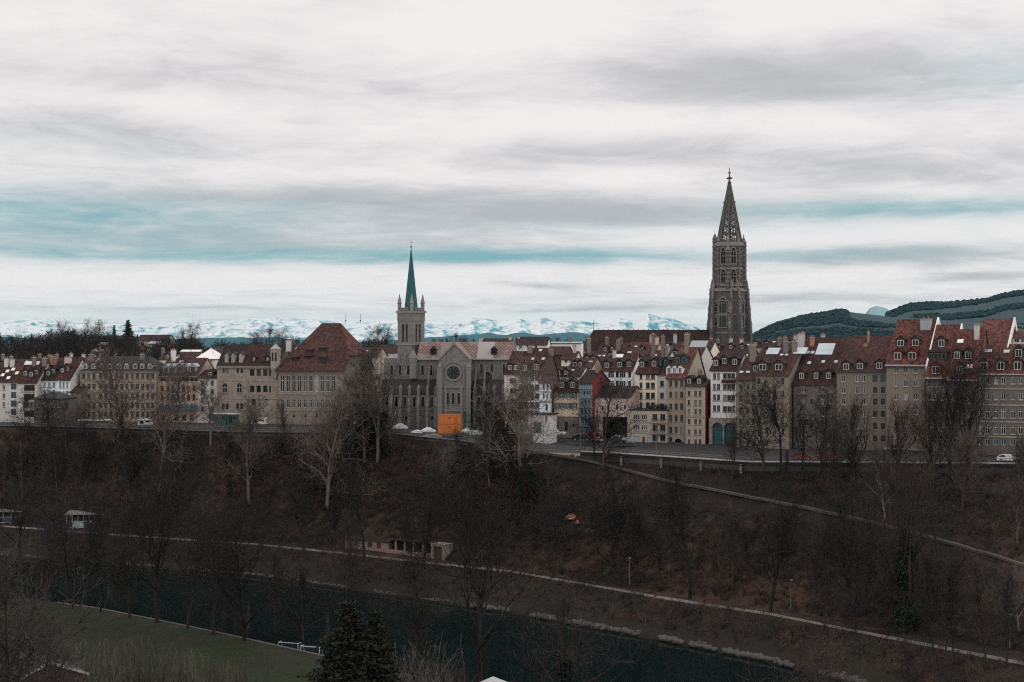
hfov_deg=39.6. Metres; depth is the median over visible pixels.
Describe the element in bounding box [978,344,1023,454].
corner house
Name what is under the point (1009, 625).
bare tree
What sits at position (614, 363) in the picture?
timber house
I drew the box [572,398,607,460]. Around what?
bare tree
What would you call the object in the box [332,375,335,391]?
window
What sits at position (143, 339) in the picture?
old town house
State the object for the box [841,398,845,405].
window
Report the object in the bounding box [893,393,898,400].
window
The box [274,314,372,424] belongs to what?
town hall
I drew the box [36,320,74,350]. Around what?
bare tree
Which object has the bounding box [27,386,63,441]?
bare tree
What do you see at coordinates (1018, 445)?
bare tree
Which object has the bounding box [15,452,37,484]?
bare tree
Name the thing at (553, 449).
road
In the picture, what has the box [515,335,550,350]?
old town house
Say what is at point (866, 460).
bare tree
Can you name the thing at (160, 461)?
bare tree
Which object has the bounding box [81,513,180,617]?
tree
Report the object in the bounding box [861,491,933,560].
bare tree
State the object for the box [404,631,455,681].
shrub
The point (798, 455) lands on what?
parked car
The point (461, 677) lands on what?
shrub
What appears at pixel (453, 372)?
rose window
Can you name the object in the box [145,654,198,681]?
shrub
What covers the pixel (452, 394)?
window
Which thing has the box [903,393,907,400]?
window
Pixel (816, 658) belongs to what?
bare tree
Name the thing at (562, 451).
kerb
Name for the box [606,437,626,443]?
parked car
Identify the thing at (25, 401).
bare tree
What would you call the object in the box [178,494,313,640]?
tree
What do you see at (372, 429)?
bush
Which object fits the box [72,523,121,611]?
tree
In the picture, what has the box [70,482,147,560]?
bare tree
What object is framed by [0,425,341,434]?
retaining wall
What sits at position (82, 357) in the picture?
old town house
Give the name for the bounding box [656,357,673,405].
grey house
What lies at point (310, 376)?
window
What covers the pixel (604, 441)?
bare tree
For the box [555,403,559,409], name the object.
window
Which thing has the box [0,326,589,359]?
woods
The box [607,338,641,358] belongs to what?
old town house
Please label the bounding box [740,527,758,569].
bare tree
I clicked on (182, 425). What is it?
railing
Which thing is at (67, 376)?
town house
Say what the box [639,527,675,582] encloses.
bare tree
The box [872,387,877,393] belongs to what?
window
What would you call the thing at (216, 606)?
tree
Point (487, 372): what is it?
window
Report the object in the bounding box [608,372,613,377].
window
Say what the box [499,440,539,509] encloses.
bare tree
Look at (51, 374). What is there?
town house
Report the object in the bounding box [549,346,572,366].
old town house
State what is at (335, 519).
bare tree
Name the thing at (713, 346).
old town house
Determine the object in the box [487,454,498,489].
bare tree
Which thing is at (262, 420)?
site hut
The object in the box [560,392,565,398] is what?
window
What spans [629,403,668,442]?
garage house
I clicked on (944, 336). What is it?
town house
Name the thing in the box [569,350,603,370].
old town house
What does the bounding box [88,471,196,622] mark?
tree
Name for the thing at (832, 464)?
bare tree
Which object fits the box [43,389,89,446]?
bare tree
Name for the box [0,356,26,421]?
town house
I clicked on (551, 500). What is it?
bare tree
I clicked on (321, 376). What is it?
window
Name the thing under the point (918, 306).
crest wood
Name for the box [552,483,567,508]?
bare tree
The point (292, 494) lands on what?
bare tree
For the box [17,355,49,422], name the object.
town house
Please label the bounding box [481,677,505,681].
shed
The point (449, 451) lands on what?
bare tree
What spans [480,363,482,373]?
window
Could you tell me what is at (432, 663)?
shrub
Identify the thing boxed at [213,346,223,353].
old town house
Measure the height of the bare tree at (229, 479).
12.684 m
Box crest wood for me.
[885,289,1023,324]
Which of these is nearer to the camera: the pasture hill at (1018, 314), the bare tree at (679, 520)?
the bare tree at (679, 520)
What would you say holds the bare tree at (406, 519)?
on the ground
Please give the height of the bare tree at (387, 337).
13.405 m
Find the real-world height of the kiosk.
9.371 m
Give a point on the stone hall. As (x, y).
(238, 366)
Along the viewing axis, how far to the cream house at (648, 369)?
342.59 m
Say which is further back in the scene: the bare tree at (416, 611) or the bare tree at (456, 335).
the bare tree at (456, 335)
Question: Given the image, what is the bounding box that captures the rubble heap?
[421,433,441,436]
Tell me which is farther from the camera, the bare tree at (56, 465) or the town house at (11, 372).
the town house at (11, 372)
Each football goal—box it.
[278,641,301,647]
[300,645,322,652]
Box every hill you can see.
[767,312,1023,336]
[894,295,1023,323]
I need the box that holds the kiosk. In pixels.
[533,412,558,443]
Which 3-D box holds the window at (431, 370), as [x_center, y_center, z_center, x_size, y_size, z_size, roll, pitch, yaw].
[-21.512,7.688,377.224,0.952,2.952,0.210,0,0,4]
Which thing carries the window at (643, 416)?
in the garage house at (657, 417)
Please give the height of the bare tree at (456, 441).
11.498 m
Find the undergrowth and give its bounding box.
[0,428,1023,681]
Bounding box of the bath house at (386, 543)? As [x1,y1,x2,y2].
[342,534,452,559]
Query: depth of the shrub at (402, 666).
205.72 m
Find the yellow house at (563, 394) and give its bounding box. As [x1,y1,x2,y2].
[554,377,578,437]
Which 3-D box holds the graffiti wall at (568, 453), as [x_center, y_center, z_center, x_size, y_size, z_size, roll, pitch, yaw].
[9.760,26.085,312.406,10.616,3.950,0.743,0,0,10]
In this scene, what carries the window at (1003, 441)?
in the corner house at (1010, 418)
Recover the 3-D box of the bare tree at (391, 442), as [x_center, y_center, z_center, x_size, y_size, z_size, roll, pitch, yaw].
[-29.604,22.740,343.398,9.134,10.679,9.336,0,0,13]
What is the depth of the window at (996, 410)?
292.92 m
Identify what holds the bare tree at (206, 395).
on the ground
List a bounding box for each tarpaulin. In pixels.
[393,423,407,428]
[421,427,435,431]
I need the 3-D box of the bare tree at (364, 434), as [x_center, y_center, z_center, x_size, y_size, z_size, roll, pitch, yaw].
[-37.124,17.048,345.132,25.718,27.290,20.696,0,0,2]
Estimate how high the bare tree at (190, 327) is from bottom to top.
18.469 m
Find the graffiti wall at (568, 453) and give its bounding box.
[533,450,579,455]
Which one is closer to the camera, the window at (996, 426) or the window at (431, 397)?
the window at (996, 426)
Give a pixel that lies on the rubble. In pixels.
(729, 650)
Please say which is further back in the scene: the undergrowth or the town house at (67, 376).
the town house at (67, 376)
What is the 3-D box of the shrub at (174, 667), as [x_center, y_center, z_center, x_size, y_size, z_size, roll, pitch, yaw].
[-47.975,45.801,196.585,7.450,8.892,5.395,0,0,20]
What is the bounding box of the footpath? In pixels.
[521,451,1023,565]
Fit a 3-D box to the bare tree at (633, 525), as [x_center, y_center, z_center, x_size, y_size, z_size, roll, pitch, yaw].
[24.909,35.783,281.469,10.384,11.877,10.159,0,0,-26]
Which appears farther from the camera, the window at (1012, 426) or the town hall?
the town hall
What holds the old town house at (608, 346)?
on the ground
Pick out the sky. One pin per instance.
(162, 161)
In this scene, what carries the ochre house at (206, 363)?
on the ground
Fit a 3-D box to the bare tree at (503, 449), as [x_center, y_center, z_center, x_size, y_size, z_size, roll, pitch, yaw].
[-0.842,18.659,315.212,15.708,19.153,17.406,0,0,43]
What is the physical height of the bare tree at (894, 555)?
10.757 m
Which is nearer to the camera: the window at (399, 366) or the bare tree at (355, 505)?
the bare tree at (355, 505)
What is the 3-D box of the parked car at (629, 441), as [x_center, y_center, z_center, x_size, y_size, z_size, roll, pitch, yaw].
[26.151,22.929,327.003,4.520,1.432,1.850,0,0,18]
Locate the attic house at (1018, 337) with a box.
[1011,329,1023,343]
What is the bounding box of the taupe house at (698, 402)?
[684,368,710,443]
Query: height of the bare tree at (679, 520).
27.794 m
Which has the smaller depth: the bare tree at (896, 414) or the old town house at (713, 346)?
the bare tree at (896, 414)
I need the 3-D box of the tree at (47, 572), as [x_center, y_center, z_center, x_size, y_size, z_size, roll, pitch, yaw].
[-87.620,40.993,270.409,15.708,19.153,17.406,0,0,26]
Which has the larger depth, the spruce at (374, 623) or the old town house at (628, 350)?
the old town house at (628, 350)
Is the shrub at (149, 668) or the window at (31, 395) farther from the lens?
the window at (31, 395)
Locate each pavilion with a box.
[0,509,22,522]
[65,510,97,528]
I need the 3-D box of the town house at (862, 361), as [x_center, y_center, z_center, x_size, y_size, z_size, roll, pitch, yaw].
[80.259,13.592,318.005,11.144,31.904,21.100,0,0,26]
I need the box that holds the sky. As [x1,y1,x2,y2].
[0,0,1023,332]
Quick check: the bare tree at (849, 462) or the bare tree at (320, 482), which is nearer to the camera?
the bare tree at (849, 462)
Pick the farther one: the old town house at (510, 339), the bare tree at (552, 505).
the old town house at (510, 339)
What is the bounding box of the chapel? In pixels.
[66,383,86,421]
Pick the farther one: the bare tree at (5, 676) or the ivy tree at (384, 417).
the ivy tree at (384, 417)
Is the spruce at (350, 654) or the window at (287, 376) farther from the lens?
the window at (287, 376)
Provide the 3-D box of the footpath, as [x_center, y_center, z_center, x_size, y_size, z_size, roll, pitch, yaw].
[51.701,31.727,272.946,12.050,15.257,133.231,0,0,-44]
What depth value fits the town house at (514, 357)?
352.58 m
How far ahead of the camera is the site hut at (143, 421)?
372.00 m
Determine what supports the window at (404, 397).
in the church
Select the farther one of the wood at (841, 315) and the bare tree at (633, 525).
the wood at (841, 315)
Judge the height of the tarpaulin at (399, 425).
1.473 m
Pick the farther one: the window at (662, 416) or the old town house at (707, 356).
the old town house at (707, 356)
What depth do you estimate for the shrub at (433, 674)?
197.99 m
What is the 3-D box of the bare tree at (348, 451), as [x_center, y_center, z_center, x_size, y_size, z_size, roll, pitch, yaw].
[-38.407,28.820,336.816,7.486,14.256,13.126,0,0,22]
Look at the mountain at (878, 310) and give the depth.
18833.47 m
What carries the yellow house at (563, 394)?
on the ground
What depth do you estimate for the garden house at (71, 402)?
378.50 m
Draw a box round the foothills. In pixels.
[1,332,589,346]
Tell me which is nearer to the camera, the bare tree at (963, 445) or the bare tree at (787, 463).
the bare tree at (963, 445)
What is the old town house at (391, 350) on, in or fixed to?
on the ground
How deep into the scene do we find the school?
392.29 m
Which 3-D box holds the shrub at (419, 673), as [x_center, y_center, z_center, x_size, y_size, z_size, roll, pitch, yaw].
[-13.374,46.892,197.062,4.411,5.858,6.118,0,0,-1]
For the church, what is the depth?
375.59 m
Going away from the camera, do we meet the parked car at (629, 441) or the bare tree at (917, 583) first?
the bare tree at (917, 583)
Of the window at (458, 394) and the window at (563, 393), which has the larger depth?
the window at (458, 394)
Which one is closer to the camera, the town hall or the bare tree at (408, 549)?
the bare tree at (408, 549)
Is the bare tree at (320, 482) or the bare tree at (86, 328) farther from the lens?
the bare tree at (86, 328)
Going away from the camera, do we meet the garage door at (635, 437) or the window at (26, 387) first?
the garage door at (635, 437)
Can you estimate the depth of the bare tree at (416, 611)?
205.82 m
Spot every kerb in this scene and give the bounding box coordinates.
[57,602,323,656]
[535,450,580,452]
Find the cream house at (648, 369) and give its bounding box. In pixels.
[635,333,667,407]
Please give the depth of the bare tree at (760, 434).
290.18 m
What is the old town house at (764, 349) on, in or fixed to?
on the ground
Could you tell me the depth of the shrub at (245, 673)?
195.17 m
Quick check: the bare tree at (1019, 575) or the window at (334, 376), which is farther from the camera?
the window at (334, 376)
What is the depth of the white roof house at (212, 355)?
422.16 m
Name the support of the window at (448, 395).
in the church
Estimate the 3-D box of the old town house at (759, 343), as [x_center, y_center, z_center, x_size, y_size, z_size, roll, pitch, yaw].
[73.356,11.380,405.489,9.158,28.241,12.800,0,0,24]
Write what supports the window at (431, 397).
in the church
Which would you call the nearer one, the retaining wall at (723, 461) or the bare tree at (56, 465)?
the retaining wall at (723, 461)
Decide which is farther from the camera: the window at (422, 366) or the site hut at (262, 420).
the window at (422, 366)
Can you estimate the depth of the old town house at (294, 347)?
424.30 m
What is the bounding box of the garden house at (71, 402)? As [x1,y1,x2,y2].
[32,391,77,425]
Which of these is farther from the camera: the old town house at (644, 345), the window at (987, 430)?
the old town house at (644, 345)
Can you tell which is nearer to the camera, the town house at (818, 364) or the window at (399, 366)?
the town house at (818, 364)
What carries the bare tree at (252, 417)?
on the ground
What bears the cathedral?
on the ground
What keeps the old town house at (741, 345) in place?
on the ground
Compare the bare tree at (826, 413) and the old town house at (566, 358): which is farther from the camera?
the old town house at (566, 358)
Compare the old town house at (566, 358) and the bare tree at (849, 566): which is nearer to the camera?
the bare tree at (849, 566)
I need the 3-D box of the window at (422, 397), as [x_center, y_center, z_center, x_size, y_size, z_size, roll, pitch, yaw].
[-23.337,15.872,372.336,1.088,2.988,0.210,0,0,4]
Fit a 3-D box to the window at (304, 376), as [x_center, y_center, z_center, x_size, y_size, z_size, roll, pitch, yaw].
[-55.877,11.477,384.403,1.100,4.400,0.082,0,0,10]
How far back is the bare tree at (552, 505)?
284.42 m
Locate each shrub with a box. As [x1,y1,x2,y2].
[54,648,125,681]
[67,639,106,681]
[76,638,132,681]
[86,642,160,681]
[114,635,170,681]
[132,649,181,681]
[140,640,193,681]
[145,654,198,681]
[174,649,211,681]
[186,647,242,681]
[215,655,272,681]
[216,659,244,681]
[392,626,465,681]
[392,633,454,681]
[393,650,411,680]
[401,662,430,681]
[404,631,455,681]
[416,659,457,681]
[422,645,463,681]
[441,659,476,681]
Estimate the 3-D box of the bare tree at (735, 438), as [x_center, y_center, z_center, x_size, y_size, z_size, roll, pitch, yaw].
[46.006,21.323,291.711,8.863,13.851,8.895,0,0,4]
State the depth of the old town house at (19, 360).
444.62 m
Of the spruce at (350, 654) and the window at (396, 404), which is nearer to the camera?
the spruce at (350, 654)
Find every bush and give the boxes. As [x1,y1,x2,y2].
[333,405,372,444]
[348,402,392,446]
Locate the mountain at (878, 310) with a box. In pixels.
[865,306,889,315]
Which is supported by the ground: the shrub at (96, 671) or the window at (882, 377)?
the shrub at (96, 671)
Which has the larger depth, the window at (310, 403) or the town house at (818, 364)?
the window at (310, 403)
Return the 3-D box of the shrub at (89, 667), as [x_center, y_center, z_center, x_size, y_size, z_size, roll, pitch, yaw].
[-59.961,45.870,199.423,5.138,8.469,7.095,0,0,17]
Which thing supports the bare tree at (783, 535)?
on the ground
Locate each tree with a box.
[0,384,55,445]
[0,436,7,491]
[0,442,40,499]
[0,458,51,564]
[0,531,118,681]
[0,533,138,681]
[0,607,104,681]
[6,510,89,601]
[9,444,45,490]
[14,442,25,497]
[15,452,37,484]
[25,483,83,561]
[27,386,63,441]
[32,438,70,488]
[32,488,101,608]
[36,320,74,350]
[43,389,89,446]
[64,343,166,452]
[65,402,105,449]
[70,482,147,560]
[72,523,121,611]
[74,318,97,356]
[76,320,114,341]
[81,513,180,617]
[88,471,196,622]
[99,496,169,567]
[107,348,211,478]
[115,415,130,452]
[143,448,183,492]
[145,486,228,627]
[153,507,263,633]
[174,328,191,349]
[177,321,207,348]
[178,491,233,572]
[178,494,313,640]
[189,367,231,445]
[203,379,281,504]
[207,426,244,471]
[223,468,234,515]
[240,451,267,482]
[240,543,315,633]
[241,332,264,343]
[250,325,290,343]
[261,555,348,641]
[262,431,282,457]
[273,330,299,343]
[273,463,331,553]
[275,397,299,454]
[281,379,387,508]
[301,425,319,451]
[310,357,405,463]
[310,462,334,495]
[315,414,347,452]
[316,502,385,590]
[326,453,380,561]
[329,483,340,551]
[331,437,361,491]
[333,322,416,462]
[350,553,469,681]
[361,387,400,453]
[363,325,396,346]
[376,324,397,343]
[377,415,409,455]
[387,533,444,600]
[389,501,425,543]
[391,459,470,566]
[417,465,579,681]
[422,440,442,478]
[423,438,470,494]
[434,429,469,474]
[444,376,515,464]
[445,331,470,341]
[458,388,521,472]
[463,342,565,497]
[464,424,505,486]
[471,393,544,463]
[473,382,538,457]
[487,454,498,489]
[494,444,535,484]
[494,562,649,681]
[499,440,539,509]
[510,459,554,514]
[515,448,601,577]
[519,449,530,486]
[542,486,561,513]
[546,465,550,488]
[550,358,652,467]
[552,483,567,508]
[553,455,671,585]
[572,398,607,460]
[581,485,624,534]
[612,493,655,547]
[639,452,718,598]
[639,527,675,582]
[712,531,763,586]
[716,413,755,477]
[718,367,799,469]
[727,623,881,681]
[728,375,820,470]
[735,463,828,611]
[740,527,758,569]
[761,512,796,552]
[778,448,790,486]
[783,390,828,473]
[787,477,905,629]
[793,384,864,473]
[815,407,872,502]
[826,384,887,485]
[836,418,957,630]
[842,440,860,490]
[853,439,915,517]
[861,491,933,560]
[876,395,931,486]
[876,546,916,606]
[886,557,945,621]
[888,332,994,480]
[891,383,982,487]
[899,341,1011,491]
[902,487,922,514]
[904,546,945,653]
[920,425,1000,507]
[921,544,968,652]
[936,562,964,657]
[940,415,981,487]
[987,556,1023,631]
[991,464,1023,544]
[992,444,1023,513]
[995,568,1020,665]
[1007,433,1023,493]
[1011,432,1023,487]
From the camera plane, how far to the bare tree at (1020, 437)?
262.87 m
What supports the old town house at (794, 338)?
on the ground
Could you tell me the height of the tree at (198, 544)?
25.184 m
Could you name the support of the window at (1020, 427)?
in the corner house at (1010, 418)
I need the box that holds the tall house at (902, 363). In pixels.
[884,317,939,451]
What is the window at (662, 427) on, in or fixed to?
in the garage house at (657, 417)
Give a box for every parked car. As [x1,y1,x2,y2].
[557,429,566,435]
[572,434,591,440]
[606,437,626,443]
[618,437,635,443]
[791,453,813,459]
[997,454,1016,461]
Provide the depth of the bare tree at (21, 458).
366.74 m
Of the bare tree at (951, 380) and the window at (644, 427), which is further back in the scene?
the window at (644, 427)
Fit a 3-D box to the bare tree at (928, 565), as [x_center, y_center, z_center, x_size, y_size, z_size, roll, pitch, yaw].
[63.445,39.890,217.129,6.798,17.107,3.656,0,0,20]
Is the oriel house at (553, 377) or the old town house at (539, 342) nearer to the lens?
the oriel house at (553, 377)
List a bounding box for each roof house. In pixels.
[196,348,220,368]
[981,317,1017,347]
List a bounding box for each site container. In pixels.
[438,424,460,432]
[439,414,460,423]
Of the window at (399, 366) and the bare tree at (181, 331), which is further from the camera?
the bare tree at (181, 331)
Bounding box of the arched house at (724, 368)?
[709,342,755,443]
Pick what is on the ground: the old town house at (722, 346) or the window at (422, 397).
the old town house at (722, 346)
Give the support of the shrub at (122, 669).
on the ground
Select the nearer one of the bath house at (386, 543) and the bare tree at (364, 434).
the bath house at (386, 543)
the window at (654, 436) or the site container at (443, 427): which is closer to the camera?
the window at (654, 436)
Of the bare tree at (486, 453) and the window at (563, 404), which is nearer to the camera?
the bare tree at (486, 453)
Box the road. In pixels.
[526,447,1014,462]
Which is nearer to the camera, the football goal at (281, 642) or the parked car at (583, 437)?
the football goal at (281, 642)
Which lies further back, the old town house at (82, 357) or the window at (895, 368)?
the old town house at (82, 357)
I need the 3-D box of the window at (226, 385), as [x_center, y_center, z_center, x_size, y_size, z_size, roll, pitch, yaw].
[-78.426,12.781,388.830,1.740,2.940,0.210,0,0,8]
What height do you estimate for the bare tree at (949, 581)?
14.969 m
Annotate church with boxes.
[379,242,516,428]
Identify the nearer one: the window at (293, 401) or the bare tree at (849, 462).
the bare tree at (849, 462)
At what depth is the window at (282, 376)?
385.50 m
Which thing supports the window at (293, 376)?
in the town hall
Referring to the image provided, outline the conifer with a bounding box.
[118,320,135,355]
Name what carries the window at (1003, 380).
in the corner house at (1010, 418)
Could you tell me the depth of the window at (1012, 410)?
291.49 m
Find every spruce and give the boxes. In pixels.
[295,599,404,681]
[360,608,406,681]
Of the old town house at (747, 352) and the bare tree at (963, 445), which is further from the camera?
the old town house at (747, 352)
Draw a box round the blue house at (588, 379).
[577,363,610,440]
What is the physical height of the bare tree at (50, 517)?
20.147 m
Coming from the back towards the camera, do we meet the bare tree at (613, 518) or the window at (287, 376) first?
the window at (287, 376)
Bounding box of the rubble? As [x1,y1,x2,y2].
[1,553,866,681]
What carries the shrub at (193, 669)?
on the ground
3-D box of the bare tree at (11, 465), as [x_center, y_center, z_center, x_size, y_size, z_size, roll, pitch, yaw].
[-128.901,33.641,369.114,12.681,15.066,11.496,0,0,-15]
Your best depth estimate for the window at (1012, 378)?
291.49 m
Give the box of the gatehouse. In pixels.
[594,386,639,440]
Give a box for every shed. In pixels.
[0,650,88,681]
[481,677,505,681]
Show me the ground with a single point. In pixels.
(284, 665)
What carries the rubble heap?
on the ground
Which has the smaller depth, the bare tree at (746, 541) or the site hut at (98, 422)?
the bare tree at (746, 541)
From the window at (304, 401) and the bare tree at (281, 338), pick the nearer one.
the window at (304, 401)
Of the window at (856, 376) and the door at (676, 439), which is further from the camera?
the door at (676, 439)
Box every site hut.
[78,419,110,424]
[137,419,152,424]
[213,413,227,424]
[227,413,239,423]
[251,418,267,423]
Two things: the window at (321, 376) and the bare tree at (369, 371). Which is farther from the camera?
the window at (321, 376)
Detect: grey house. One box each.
[196,369,216,422]
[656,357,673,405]
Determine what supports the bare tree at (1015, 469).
on the ground
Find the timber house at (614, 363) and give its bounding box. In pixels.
[603,350,640,385]
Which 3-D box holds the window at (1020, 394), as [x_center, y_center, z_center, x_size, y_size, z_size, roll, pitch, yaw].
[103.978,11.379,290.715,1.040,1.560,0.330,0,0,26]
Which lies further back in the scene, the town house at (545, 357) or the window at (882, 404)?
the town house at (545, 357)
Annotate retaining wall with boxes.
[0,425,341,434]
[390,433,528,450]
[581,451,1014,467]
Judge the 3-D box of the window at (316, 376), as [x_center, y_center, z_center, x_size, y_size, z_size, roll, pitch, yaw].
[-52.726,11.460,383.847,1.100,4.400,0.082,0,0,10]
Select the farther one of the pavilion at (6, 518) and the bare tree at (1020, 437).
the pavilion at (6, 518)
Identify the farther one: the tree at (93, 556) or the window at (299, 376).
the window at (299, 376)
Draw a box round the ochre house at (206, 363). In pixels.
[157,348,214,422]
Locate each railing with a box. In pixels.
[5,421,330,430]
[397,429,532,448]
[535,445,1015,462]
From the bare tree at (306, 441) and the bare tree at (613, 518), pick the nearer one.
the bare tree at (613, 518)
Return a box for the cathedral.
[583,168,751,351]
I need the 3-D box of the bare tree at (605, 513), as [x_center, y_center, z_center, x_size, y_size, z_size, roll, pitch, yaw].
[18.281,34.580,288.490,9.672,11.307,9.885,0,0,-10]
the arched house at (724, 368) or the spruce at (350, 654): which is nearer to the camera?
the spruce at (350, 654)
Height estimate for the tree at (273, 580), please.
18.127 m
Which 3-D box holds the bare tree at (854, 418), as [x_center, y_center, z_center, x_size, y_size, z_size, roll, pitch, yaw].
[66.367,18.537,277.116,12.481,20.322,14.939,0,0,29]
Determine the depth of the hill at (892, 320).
2442.95 m
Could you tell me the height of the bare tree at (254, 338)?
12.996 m
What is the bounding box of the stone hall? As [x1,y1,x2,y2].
[216,340,291,423]
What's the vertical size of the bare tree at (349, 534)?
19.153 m
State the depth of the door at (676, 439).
331.76 m
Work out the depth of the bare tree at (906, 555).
229.88 m
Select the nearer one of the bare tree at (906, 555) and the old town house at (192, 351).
the bare tree at (906, 555)
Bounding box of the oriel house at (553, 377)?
[538,373,559,412]
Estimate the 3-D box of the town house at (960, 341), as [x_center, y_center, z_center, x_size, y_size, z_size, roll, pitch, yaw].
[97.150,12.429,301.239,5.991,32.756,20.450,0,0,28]
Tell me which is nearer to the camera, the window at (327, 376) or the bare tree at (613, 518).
the bare tree at (613, 518)
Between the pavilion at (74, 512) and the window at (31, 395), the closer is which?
the pavilion at (74, 512)
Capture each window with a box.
[11,383,15,389]
[24,385,34,390]
[24,394,34,399]
[222,382,227,392]
[236,382,242,392]
[281,375,283,391]
[286,375,289,391]
[286,400,289,407]
[292,375,295,391]
[292,400,295,407]
[298,375,300,391]
[303,375,306,391]
[303,399,306,407]
[309,375,312,391]
[309,399,312,407]
[315,375,317,391]
[320,375,323,391]
[326,375,329,391]
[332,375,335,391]
[394,396,397,406]
[398,364,401,375]
[403,396,406,406]
[412,396,415,406]
[421,364,423,375]
[421,396,424,406]
[429,364,432,375]
[430,396,433,406]
[445,364,461,380]
[447,392,449,404]
[451,392,454,404]
[457,392,459,404]
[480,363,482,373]
[485,371,492,379]
[490,363,493,373]
[555,392,559,398]
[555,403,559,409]
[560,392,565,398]
[560,403,565,409]
[566,392,570,398]
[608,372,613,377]
[641,414,646,419]
[641,425,647,430]
[652,435,657,441]
[660,414,665,420]
[660,425,665,431]
[660,435,665,441]
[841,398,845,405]
[842,375,845,382]
[855,375,859,382]
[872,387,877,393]
[873,375,877,381]
[880,375,884,381]
[880,398,885,405]
[893,367,898,373]
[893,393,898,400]
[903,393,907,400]
[913,393,917,400]
[985,409,989,418]
[985,425,989,434]
[993,409,998,418]
[993,425,998,434]
[1000,409,1005,418]
[1000,425,1005,434]
[1001,377,1005,384]
[1001,439,1005,444]
[1010,377,1015,384]
[1010,409,1015,418]
[1010,425,1015,434]
[1011,393,1015,400]
[1018,377,1022,384]
[1018,409,1023,418]
[1018,425,1023,434]
[1019,393,1022,400]
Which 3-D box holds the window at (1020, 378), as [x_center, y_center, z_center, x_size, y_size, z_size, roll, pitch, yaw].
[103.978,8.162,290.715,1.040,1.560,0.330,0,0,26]
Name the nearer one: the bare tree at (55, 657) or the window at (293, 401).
the bare tree at (55, 657)
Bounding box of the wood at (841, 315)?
[752,308,1023,339]
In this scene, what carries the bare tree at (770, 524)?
on the ground
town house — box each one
[0,352,31,362]
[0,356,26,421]
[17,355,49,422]
[37,353,63,361]
[40,355,63,394]
[55,355,84,394]
[63,350,100,360]
[136,335,173,353]
[158,347,202,363]
[180,350,203,352]
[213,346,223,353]
[289,344,297,353]
[364,347,388,407]
[379,344,397,357]
[479,335,513,341]
[503,351,527,432]
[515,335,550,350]
[517,345,558,433]
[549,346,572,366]
[550,335,583,356]
[557,360,587,379]
[560,344,581,365]
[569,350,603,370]
[582,337,608,371]
[597,336,629,350]
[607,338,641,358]
[627,334,660,349]
[637,344,674,357]
[665,333,683,349]
[671,344,713,378]
[689,334,720,356]
[709,336,728,349]
[721,345,758,356]
[725,335,750,349]
[735,343,763,446]
[748,332,782,352]
[754,339,808,448]
[757,335,806,356]
[787,330,808,342]
[792,331,847,448]
[835,330,892,449]
[924,323,962,454]
[947,322,987,455]
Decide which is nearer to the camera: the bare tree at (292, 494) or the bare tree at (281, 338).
the bare tree at (292, 494)
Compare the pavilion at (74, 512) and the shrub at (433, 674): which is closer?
the shrub at (433, 674)
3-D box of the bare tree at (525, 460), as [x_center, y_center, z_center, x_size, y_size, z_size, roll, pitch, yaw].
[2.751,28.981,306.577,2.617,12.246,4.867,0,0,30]
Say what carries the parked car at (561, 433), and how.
on the ground
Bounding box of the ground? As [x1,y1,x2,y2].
[0,347,1023,681]
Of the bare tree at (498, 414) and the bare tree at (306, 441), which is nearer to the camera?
the bare tree at (498, 414)
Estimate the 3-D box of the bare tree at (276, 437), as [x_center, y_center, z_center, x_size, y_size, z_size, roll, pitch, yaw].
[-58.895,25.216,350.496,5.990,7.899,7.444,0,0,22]
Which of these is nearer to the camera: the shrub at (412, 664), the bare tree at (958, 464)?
the shrub at (412, 664)
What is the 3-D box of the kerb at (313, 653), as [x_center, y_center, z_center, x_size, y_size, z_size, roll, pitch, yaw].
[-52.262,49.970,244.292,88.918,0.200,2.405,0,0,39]
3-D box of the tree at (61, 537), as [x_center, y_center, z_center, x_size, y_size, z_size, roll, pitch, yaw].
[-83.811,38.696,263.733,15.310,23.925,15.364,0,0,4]
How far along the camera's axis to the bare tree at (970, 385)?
263.68 m
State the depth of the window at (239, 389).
388.24 m
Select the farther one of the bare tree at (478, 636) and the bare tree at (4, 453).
the bare tree at (4, 453)
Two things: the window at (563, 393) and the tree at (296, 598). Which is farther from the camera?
the window at (563, 393)
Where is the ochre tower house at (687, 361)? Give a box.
[665,332,708,441]
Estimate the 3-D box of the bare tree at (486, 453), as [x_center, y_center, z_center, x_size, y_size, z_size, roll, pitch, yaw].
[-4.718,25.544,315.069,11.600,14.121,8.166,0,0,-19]
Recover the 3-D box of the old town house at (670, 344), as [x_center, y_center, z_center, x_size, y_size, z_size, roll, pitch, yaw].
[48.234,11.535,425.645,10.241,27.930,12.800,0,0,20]
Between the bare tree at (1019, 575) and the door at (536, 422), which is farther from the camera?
the door at (536, 422)
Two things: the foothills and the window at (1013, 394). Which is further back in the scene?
the foothills
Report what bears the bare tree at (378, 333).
on the ground
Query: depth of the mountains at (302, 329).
33485.49 m
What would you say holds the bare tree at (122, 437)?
on the ground
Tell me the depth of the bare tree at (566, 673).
192.87 m
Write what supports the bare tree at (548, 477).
on the ground
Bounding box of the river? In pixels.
[0,557,841,681]
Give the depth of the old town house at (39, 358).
440.35 m
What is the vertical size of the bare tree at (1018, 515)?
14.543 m
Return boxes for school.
[78,353,163,422]
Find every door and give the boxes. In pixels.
[535,422,540,432]
[631,436,639,441]
[674,438,682,441]
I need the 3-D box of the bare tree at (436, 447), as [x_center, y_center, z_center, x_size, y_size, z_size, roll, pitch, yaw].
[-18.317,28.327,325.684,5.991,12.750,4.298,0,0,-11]
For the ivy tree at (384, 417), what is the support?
on the ground
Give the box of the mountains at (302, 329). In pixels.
[0,313,700,341]
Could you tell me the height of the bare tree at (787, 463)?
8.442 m
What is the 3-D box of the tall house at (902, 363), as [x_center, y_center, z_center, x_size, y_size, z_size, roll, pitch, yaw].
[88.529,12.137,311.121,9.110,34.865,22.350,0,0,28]

